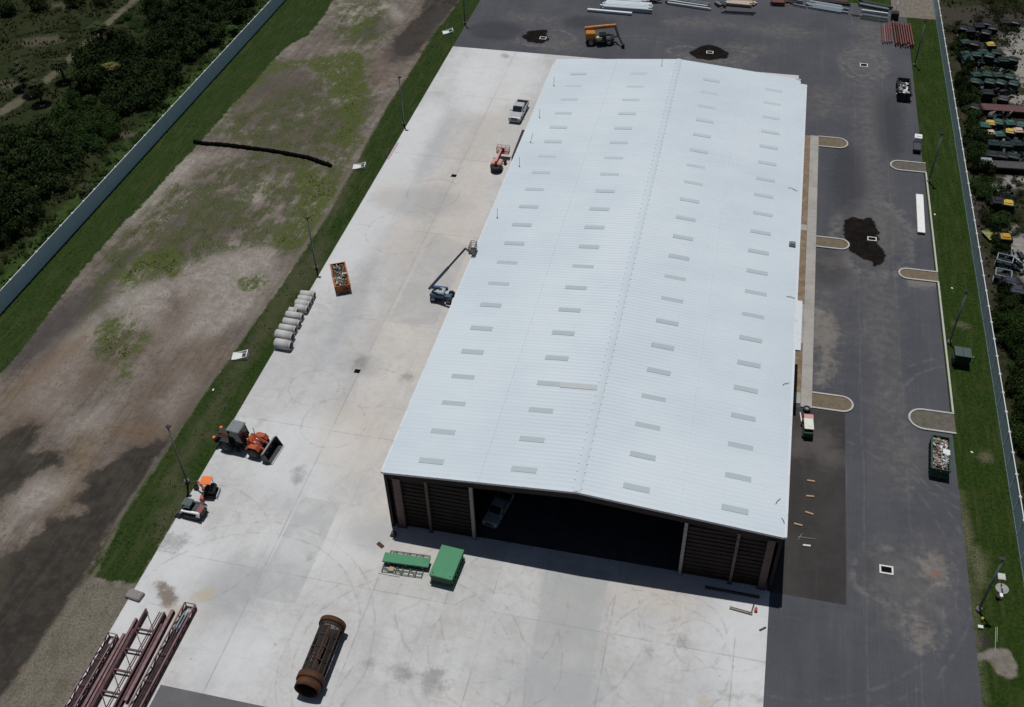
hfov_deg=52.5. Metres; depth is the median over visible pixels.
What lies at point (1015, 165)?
flat trailer
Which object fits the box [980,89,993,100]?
waste bin
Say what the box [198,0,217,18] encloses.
shrub
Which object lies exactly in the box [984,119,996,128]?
waste bin
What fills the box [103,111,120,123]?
shrub
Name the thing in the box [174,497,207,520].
track loader
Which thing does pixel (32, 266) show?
panel fence
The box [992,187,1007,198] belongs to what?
bush
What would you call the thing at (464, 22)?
light pole
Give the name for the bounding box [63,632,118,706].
steel truss
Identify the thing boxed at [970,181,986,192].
bush
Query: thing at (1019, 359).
bush
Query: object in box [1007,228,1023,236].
bush
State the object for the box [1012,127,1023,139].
waste bin
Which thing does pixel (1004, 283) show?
bush
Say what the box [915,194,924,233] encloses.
panel stack
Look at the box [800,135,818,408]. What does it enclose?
pavement
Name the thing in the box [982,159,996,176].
bush
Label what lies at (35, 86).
palm tree
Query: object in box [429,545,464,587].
container
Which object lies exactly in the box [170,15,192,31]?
shrub
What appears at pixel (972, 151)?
bush
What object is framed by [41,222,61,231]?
weed clump
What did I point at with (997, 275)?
open cage
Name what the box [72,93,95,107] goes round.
shrub
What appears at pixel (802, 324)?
path
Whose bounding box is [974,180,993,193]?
bush
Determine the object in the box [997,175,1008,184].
bush
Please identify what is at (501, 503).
pickup truck
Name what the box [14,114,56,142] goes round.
shrub
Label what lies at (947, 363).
kerb
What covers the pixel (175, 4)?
shrub
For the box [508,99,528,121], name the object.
pickup truck
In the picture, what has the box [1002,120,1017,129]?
waste bin
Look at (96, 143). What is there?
shrub
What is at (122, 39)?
shrub
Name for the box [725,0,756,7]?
timber stack
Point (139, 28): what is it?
bush
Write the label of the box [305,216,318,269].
light pole
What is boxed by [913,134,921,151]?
utility truck
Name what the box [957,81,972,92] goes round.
bush
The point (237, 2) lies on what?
shrub
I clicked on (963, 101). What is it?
bush
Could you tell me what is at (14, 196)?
shrub
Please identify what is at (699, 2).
steel pile
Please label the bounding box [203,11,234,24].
shrub
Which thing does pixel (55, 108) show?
shrub
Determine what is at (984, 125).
waste bin
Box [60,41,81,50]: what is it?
bush
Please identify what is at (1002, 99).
waste bin
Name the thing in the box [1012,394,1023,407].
bush
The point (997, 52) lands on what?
waste bin
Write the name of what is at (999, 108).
flat trailer
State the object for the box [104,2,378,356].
weeds
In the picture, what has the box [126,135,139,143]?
weed clump
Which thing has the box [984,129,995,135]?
waste bin
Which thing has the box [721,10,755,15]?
steel pile
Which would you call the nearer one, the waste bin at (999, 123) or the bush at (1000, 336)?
the bush at (1000, 336)
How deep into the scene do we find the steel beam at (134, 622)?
75.47 m
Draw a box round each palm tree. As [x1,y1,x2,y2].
[5,58,29,87]
[15,69,38,93]
[24,78,49,102]
[48,57,70,81]
[86,20,109,38]
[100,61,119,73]
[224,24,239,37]
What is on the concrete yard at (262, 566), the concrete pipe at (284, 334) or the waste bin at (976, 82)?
the concrete pipe at (284, 334)
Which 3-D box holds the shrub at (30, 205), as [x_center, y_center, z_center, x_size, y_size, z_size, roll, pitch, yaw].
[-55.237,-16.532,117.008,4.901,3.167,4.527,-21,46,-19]
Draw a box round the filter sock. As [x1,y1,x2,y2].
[193,139,331,167]
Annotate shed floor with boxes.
[463,487,696,570]
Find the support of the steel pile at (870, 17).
on the asphalt yard at (904, 636)
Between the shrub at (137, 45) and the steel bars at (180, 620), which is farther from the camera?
the shrub at (137, 45)
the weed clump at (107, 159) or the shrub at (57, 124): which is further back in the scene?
the shrub at (57, 124)
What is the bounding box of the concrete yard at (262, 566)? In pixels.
[66,46,798,706]
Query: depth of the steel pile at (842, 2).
153.78 m
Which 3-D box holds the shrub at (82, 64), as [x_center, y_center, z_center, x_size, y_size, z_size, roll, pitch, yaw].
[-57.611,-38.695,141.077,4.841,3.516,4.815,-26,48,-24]
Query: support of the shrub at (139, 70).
on the scrub ground at (15, 104)
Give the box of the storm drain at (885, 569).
[879,564,893,574]
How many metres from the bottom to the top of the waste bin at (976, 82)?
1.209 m
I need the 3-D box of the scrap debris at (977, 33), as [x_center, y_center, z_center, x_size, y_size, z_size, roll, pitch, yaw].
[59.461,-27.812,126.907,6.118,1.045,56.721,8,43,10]
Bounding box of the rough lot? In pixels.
[939,0,1023,512]
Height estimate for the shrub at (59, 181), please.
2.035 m
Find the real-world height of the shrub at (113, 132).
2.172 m
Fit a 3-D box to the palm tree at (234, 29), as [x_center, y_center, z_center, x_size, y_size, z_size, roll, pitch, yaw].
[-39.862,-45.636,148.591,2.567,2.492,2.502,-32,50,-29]
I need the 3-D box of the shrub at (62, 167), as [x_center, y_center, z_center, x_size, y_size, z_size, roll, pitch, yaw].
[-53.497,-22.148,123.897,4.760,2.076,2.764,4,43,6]
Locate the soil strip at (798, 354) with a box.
[794,135,809,392]
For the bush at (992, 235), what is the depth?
109.94 m
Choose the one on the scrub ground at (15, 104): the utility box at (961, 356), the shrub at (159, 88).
the shrub at (159, 88)
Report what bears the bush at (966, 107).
on the rough lot
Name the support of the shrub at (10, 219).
on the scrub ground at (15, 104)
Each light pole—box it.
[165,425,189,483]
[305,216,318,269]
[398,76,405,124]
[463,0,465,23]
[913,20,926,65]
[927,132,943,182]
[947,290,968,344]
[975,556,1005,612]
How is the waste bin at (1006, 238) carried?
on the rough lot
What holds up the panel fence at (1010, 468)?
on the lawn strip at (1001, 671)
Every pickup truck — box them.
[482,491,513,528]
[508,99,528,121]
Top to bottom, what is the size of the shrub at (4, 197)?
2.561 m
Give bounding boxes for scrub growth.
[0,0,263,289]
[941,0,1023,491]
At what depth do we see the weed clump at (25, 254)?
112.31 m
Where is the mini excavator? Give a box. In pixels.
[193,476,220,501]
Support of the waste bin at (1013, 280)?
on the rough lot
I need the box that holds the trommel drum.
[294,615,345,697]
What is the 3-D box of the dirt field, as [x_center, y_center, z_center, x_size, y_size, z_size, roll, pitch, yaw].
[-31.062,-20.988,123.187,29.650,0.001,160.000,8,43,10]
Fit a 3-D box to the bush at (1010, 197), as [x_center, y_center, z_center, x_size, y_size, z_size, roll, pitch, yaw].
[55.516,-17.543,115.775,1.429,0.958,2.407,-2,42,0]
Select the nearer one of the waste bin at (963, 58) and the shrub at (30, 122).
the shrub at (30, 122)
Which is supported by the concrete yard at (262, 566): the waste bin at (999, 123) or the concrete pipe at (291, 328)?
the concrete pipe at (291, 328)
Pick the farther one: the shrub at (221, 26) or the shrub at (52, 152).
the shrub at (221, 26)
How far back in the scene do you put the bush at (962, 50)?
139.62 m
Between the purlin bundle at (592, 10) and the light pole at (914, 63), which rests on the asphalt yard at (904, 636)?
the purlin bundle at (592, 10)
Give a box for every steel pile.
[649,0,661,3]
[665,0,710,9]
[683,0,709,4]
[714,1,726,8]
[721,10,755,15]
[770,0,785,6]
[785,0,806,7]
[805,0,848,13]
[813,0,850,5]
[851,14,887,21]
[858,0,892,11]
[861,9,887,15]
[880,23,892,43]
[892,20,913,47]
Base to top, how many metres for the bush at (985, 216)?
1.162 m
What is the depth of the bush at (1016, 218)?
112.78 m
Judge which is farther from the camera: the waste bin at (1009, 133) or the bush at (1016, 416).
the waste bin at (1009, 133)
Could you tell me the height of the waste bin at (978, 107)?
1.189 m
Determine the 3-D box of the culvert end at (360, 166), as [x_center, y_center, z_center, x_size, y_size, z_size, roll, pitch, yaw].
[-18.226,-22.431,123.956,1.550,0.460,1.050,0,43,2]
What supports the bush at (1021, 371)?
on the rough lot
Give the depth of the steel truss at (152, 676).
75.27 m
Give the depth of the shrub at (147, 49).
142.50 m
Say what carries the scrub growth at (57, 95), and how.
on the scrub ground at (15, 104)
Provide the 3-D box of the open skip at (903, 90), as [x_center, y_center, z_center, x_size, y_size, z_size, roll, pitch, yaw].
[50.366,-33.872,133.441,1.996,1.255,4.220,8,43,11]
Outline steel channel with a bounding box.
[729,606,752,614]
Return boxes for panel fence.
[0,0,284,313]
[933,0,1023,585]
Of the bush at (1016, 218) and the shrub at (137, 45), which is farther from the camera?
the shrub at (137, 45)
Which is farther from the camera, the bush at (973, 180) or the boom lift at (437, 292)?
the bush at (973, 180)
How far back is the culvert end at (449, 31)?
149.95 m
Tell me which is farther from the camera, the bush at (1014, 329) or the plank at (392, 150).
the plank at (392, 150)
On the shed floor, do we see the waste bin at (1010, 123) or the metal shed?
the metal shed
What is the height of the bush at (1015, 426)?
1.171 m
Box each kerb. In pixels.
[925,173,937,270]
[937,282,953,412]
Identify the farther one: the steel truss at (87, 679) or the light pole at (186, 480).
the light pole at (186, 480)
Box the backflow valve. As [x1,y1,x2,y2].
[995,593,1002,599]
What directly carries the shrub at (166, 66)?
on the scrub ground at (15, 104)
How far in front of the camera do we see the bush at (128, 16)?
155.55 m
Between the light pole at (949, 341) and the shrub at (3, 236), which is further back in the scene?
the shrub at (3, 236)
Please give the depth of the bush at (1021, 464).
86.43 m
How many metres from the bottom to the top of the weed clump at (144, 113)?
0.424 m
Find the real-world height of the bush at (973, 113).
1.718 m
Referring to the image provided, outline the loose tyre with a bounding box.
[803,405,810,411]
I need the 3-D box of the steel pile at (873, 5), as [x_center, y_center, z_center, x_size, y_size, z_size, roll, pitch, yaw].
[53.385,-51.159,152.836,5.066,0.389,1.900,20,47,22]
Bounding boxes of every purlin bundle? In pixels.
[587,8,631,15]
[600,3,651,13]
[601,0,649,1]
[602,0,652,7]
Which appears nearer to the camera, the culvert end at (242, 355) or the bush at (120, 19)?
the culvert end at (242, 355)
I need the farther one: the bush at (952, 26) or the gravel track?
the gravel track
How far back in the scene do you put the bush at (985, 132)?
123.73 m
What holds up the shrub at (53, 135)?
on the scrub ground at (15, 104)
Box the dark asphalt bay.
[770,407,845,604]
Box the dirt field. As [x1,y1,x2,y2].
[0,0,479,706]
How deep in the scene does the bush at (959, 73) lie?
134.77 m
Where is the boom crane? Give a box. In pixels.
[585,23,624,48]
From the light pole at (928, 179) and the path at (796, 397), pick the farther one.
the light pole at (928, 179)
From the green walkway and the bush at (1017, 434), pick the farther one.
the bush at (1017, 434)
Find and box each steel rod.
[106,612,159,706]
[108,612,161,706]
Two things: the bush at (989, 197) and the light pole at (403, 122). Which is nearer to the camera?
the bush at (989, 197)
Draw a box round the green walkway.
[381,550,430,577]
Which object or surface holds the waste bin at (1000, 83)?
on the rough lot
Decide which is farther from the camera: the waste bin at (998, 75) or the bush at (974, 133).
the waste bin at (998, 75)
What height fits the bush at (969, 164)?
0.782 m
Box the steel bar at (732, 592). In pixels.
[705,586,759,597]
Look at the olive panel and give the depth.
110.82 m
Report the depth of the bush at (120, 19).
154.95 m
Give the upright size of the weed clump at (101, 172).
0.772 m
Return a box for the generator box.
[890,10,898,20]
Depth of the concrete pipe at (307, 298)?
104.99 m
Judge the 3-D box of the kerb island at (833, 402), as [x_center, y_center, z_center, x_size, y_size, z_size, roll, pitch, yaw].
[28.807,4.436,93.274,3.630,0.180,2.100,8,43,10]
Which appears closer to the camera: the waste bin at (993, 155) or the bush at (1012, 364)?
the bush at (1012, 364)
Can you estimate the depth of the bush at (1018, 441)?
88.33 m
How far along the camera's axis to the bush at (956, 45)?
142.28 m
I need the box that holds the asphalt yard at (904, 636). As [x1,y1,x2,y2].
[454,0,982,706]
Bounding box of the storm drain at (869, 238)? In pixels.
[867,236,876,240]
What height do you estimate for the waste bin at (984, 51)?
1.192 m
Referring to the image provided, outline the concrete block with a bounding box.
[125,588,144,601]
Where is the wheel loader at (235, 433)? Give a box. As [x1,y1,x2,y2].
[212,420,283,463]
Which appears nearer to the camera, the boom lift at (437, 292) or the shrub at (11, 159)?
the boom lift at (437, 292)
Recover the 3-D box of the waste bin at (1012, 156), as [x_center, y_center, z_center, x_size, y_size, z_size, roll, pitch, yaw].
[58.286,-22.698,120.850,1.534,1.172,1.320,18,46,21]
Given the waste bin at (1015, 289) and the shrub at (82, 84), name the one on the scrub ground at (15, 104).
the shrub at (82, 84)
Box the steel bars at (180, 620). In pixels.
[173,610,188,631]
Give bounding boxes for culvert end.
[231,350,248,360]
[352,162,365,169]
[442,28,453,34]
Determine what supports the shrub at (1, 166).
on the scrub ground at (15, 104)
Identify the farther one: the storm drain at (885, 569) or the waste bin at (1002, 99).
the waste bin at (1002, 99)
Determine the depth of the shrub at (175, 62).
142.42 m
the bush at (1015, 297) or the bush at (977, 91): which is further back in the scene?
the bush at (977, 91)
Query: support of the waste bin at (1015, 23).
on the rough lot
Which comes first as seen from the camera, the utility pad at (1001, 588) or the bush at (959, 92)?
the utility pad at (1001, 588)
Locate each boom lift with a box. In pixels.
[428,240,476,303]
[490,144,509,170]
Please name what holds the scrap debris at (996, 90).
on the rough lot
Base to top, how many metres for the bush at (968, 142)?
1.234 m
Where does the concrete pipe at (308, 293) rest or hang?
on the concrete yard at (262, 566)
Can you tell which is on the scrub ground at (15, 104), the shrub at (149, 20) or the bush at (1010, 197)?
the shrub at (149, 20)
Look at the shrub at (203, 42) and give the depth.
147.14 m
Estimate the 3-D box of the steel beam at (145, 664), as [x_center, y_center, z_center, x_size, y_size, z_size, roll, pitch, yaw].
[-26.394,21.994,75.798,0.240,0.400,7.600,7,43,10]
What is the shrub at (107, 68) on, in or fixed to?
on the scrub ground at (15, 104)
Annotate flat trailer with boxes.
[980,103,1023,114]
[980,157,1023,169]
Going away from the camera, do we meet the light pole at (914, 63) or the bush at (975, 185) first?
the bush at (975, 185)
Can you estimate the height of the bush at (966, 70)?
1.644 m
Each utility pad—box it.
[995,583,1008,593]
[998,573,1005,580]
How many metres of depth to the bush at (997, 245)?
108.34 m
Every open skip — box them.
[330,261,350,293]
[896,77,912,101]
[928,434,950,479]
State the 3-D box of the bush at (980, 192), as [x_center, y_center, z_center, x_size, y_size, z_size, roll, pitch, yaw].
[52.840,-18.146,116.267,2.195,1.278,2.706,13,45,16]
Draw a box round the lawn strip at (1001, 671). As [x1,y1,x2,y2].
[907,17,1023,706]
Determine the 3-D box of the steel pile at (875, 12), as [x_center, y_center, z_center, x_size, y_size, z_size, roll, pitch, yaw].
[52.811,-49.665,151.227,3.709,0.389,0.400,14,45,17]
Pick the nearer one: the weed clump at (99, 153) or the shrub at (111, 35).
the weed clump at (99, 153)
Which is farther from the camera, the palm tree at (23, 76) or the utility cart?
the palm tree at (23, 76)
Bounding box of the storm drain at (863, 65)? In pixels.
[860,63,867,66]
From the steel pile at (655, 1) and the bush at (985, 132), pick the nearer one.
the bush at (985, 132)
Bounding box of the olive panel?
[981,227,997,239]
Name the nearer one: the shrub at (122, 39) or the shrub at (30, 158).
the shrub at (30, 158)
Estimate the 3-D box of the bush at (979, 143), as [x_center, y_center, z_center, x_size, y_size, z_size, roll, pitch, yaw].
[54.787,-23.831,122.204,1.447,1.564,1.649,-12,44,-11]
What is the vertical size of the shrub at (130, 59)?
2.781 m
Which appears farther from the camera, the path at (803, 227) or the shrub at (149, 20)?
the shrub at (149, 20)
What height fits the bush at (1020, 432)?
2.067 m
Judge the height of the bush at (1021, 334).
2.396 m
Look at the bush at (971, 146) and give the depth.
122.58 m
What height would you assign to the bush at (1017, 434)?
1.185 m
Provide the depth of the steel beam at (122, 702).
74.90 m
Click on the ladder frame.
(103, 690)
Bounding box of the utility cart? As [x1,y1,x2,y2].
[801,414,813,438]
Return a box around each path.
[793,392,800,403]
[801,224,806,230]
[801,304,803,343]
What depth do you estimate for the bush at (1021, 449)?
87.74 m
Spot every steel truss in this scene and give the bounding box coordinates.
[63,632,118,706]
[128,602,196,706]
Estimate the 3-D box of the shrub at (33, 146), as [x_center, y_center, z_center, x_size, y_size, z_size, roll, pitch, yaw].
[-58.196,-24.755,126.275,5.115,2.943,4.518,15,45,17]
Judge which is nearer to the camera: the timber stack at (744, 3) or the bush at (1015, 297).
the bush at (1015, 297)
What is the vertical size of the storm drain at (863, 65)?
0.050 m
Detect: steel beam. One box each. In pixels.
[82,633,125,706]
[86,618,137,706]
[90,629,132,706]
[118,624,162,706]
[124,609,174,703]
[511,130,524,159]
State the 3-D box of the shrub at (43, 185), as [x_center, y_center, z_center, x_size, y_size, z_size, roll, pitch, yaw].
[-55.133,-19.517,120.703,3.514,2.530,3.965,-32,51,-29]
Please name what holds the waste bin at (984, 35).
on the rough lot
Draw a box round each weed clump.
[11,238,25,250]
[22,250,34,257]
[29,217,40,225]
[40,222,58,236]
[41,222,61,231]
[91,168,109,175]
[91,176,104,183]
[95,150,104,157]
[104,157,118,163]
[110,142,120,148]
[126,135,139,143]
[138,111,153,118]
[150,116,159,122]
[156,102,165,109]
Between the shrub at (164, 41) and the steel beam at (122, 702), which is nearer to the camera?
the steel beam at (122, 702)
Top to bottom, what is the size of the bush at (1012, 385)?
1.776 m
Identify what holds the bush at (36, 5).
on the scrub ground at (15, 104)
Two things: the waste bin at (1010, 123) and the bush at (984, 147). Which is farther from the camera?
the waste bin at (1010, 123)
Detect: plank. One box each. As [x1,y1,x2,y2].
[379,572,399,576]
[387,142,397,158]
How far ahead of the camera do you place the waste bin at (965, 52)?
139.17 m
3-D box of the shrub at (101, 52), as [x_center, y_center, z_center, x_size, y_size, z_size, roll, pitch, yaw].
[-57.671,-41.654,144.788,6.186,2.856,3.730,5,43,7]
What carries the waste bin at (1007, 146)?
on the rough lot
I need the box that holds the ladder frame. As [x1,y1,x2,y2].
[91,608,166,706]
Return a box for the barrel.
[390,530,396,536]
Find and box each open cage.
[992,267,1012,283]
[993,253,1013,270]
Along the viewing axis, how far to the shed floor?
83.52 m
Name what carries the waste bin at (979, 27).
on the rough lot
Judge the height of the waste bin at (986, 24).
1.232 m
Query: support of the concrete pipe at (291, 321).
on the concrete yard at (262, 566)
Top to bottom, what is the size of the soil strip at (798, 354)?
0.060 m
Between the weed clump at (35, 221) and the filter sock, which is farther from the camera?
the filter sock
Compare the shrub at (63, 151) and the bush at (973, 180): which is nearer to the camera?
the bush at (973, 180)
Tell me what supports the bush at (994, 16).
on the rough lot
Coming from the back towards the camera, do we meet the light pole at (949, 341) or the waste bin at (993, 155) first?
the waste bin at (993, 155)
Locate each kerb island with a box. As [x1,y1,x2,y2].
[812,391,853,412]
[816,235,849,249]
[818,136,847,148]
[890,160,926,172]
[898,268,938,282]
[908,408,956,434]
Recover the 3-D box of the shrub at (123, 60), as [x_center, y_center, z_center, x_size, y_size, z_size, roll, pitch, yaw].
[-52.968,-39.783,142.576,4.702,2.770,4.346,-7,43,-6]
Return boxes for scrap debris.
[953,19,1023,275]
[956,33,1023,272]
[962,26,1014,195]
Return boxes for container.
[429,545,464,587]
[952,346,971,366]
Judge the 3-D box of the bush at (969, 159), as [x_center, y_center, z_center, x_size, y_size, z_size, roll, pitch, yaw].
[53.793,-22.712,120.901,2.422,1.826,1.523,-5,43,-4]
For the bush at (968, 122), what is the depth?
126.33 m
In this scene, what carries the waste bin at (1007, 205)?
on the rough lot
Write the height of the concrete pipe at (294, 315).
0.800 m
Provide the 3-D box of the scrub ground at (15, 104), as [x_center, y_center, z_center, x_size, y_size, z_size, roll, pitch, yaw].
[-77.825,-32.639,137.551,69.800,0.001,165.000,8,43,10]
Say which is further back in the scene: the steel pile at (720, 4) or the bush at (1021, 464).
the steel pile at (720, 4)
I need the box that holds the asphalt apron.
[149,685,263,706]
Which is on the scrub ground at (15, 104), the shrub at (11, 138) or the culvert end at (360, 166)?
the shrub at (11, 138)
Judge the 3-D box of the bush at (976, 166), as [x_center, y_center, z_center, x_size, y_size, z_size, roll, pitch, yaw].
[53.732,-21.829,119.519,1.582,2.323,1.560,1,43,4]
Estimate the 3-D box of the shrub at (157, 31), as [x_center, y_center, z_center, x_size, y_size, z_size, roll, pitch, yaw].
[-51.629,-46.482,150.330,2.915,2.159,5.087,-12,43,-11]
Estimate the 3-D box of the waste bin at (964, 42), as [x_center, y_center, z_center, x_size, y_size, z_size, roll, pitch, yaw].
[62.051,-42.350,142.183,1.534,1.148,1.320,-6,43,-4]
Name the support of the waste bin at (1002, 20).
on the rough lot
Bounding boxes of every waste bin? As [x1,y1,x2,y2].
[957,25,967,34]
[958,51,972,61]
[959,39,970,48]
[961,55,974,65]
[965,27,975,37]
[968,41,980,51]
[968,103,982,114]
[969,71,983,79]
[970,78,980,88]
[971,51,981,61]
[973,23,984,33]
[976,49,989,57]
[978,122,991,130]
[979,29,991,40]
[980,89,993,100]
[981,71,992,80]
[982,21,992,29]
[982,53,994,64]
[983,42,996,52]
[983,78,995,88]
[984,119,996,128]
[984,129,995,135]
[985,150,998,159]
[986,139,1000,150]
[987,25,998,35]
[990,197,1004,210]
[991,49,1001,57]
[992,72,1004,79]
[993,118,1003,130]
[994,131,1006,141]
[995,79,1006,88]
[996,57,1009,67]
[996,95,1009,104]
[996,232,1012,245]
[998,18,1010,29]
[998,151,1007,160]
[999,274,1019,289]
[1000,141,1012,151]
[1000,199,1014,213]
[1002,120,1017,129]
[1003,73,1015,82]
[1004,128,1015,138]
[1006,80,1019,92]
[1007,56,1018,68]
[1007,152,1020,161]
[1007,284,1023,301]
[1009,19,1021,30]
[1010,140,1023,152]
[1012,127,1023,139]
[1015,121,1023,127]
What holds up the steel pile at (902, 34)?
on the asphalt yard at (904, 636)
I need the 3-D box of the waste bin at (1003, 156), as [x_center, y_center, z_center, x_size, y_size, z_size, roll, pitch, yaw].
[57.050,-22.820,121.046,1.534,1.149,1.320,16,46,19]
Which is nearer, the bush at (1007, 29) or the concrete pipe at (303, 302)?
the concrete pipe at (303, 302)
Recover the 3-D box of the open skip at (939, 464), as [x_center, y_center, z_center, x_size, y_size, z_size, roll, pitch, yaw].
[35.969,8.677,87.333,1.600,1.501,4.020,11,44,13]
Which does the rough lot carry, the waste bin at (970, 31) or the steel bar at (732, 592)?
the waste bin at (970, 31)
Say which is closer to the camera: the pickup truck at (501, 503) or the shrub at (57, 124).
the pickup truck at (501, 503)
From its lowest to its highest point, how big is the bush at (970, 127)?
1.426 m
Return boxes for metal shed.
[380,59,806,590]
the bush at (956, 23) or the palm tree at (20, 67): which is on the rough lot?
the bush at (956, 23)
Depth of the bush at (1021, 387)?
92.85 m
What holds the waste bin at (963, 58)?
on the rough lot
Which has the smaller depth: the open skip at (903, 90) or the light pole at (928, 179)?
the light pole at (928, 179)
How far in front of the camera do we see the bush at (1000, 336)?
97.68 m
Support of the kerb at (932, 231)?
on the lawn strip at (1001, 671)
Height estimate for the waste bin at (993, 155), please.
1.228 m
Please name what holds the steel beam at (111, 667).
on the concrete yard at (262, 566)
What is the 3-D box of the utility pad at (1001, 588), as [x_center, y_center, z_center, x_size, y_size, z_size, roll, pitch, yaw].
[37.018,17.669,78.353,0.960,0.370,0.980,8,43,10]
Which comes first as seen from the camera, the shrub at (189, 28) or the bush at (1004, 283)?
the bush at (1004, 283)
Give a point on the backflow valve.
(998, 596)
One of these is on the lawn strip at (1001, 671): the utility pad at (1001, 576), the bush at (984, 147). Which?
the utility pad at (1001, 576)
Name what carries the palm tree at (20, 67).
on the scrub ground at (15, 104)
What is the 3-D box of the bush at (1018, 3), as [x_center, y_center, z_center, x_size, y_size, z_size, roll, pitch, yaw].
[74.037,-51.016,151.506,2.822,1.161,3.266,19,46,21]
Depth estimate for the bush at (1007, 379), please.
93.77 m
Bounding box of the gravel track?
[891,0,935,19]
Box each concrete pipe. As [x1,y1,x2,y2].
[273,338,293,349]
[274,329,294,340]
[278,323,297,332]
[282,317,301,327]
[285,311,303,319]
[288,307,297,311]
[294,299,310,307]
[294,304,308,312]
[297,295,313,303]
[300,290,315,298]
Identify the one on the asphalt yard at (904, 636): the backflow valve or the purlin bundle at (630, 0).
the purlin bundle at (630, 0)
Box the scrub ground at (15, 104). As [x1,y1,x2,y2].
[0,0,278,311]
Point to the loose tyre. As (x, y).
(806, 408)
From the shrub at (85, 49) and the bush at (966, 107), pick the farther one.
the shrub at (85, 49)
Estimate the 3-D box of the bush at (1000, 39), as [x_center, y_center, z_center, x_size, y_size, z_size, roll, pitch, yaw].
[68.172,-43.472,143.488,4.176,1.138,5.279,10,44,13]
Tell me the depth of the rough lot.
120.34 m
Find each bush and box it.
[0,0,15,17]
[6,44,23,50]
[27,0,47,11]
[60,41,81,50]
[62,0,84,6]
[89,0,111,7]
[114,16,125,23]
[121,13,131,20]
[129,26,143,32]
[134,33,145,38]
[139,0,158,11]
[943,20,976,34]
[948,40,960,51]
[953,20,967,30]
[953,32,967,40]
[954,70,968,81]
[954,75,969,84]
[954,94,976,106]
[955,90,971,103]
[956,46,967,58]
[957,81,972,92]
[961,63,973,75]
[961,105,969,113]
[962,137,979,148]
[963,55,976,69]
[963,93,980,102]
[963,131,981,144]
[964,144,983,151]
[964,148,984,156]
[965,108,982,119]
[965,118,973,128]
[965,152,984,162]
[965,161,981,169]
[966,123,976,133]
[967,125,990,136]
[968,150,987,161]
[969,178,979,187]
[970,117,978,125]
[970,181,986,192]
[971,13,989,21]
[971,154,984,173]
[971,179,1000,192]
[973,88,979,98]
[973,129,996,141]
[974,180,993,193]
[974,185,993,198]
[975,142,983,153]
[978,134,988,142]
[978,176,996,184]
[978,209,1002,223]
[980,142,992,150]
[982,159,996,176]
[983,11,1003,24]
[983,220,1008,233]
[984,4,1005,15]
[985,192,994,203]
[988,209,1011,225]
[990,0,1014,4]
[990,232,996,242]
[990,237,1009,256]
[990,310,1010,333]
[991,0,1014,11]
[991,32,1018,49]
[991,312,1023,328]
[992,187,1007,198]
[993,292,1011,303]
[993,302,1015,315]
[994,310,1018,318]
[995,329,1021,348]
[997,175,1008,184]
[997,275,1012,295]
[997,284,1014,302]
[998,22,1023,34]
[999,0,1019,6]
[1003,329,1023,342]
[1003,373,1023,397]
[1004,189,1017,201]
[1004,323,1023,334]
[1005,323,1023,332]
[1005,375,1023,384]
[1006,293,1023,302]
[1006,360,1022,373]
[1007,211,1023,222]
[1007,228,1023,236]
[1007,301,1023,312]
[1007,337,1023,358]
[1008,0,1023,8]
[1008,411,1022,422]
[1008,413,1023,436]
[1010,177,1023,185]
[1010,310,1021,322]
[1010,347,1023,359]
[1011,300,1023,312]
[1011,360,1023,377]
[1011,404,1023,425]
[1011,429,1023,440]
[1011,436,1023,453]
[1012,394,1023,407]
[1013,223,1023,232]
[1013,424,1023,441]
[1015,358,1023,367]
[1016,374,1023,396]
[1017,443,1023,456]
[1017,460,1023,476]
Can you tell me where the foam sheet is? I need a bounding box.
[943,448,949,455]
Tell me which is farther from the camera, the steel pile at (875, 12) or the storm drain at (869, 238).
the steel pile at (875, 12)
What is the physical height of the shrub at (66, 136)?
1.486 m
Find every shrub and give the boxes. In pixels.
[0,133,21,149]
[0,139,21,160]
[0,155,7,173]
[0,166,32,188]
[0,169,8,179]
[0,173,24,195]
[0,184,23,211]
[0,185,45,221]
[0,208,33,240]
[0,222,15,247]
[2,143,35,172]
[4,182,38,214]
[11,147,46,173]
[13,126,50,153]
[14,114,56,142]
[15,118,45,131]
[20,137,50,158]
[25,176,53,200]
[36,124,64,143]
[36,140,77,163]
[38,169,84,190]
[43,159,85,176]
[47,102,70,119]
[48,119,76,130]
[55,144,86,166]
[61,89,83,106]
[61,135,71,141]
[67,69,100,96]
[69,32,98,61]
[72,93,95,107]
[74,45,116,60]
[74,52,101,71]
[74,56,100,77]
[75,182,93,197]
[76,64,111,92]
[80,131,107,150]
[85,120,107,135]
[87,68,125,93]
[89,36,118,52]
[99,58,127,82]
[100,120,120,141]
[101,27,124,45]
[101,55,138,65]
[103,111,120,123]
[104,33,135,53]
[107,78,136,99]
[108,63,149,84]
[109,92,142,117]
[111,55,139,67]
[112,87,162,109]
[126,60,162,87]
[127,32,165,51]
[129,79,167,104]
[131,45,162,68]
[137,68,167,92]
[143,10,170,28]
[145,23,164,39]
[145,33,173,51]
[154,62,183,87]
[156,57,180,85]
[159,0,186,11]
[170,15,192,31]
[176,39,203,62]
[178,12,204,36]
[184,24,205,37]
[185,0,202,15]
[188,32,218,54]
[193,20,223,44]
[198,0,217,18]
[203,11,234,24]
[210,21,241,37]
[219,0,240,9]
[223,1,254,23]
[238,0,256,8]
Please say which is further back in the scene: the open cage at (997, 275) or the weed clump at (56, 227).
the weed clump at (56, 227)
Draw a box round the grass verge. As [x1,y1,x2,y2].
[845,0,890,5]

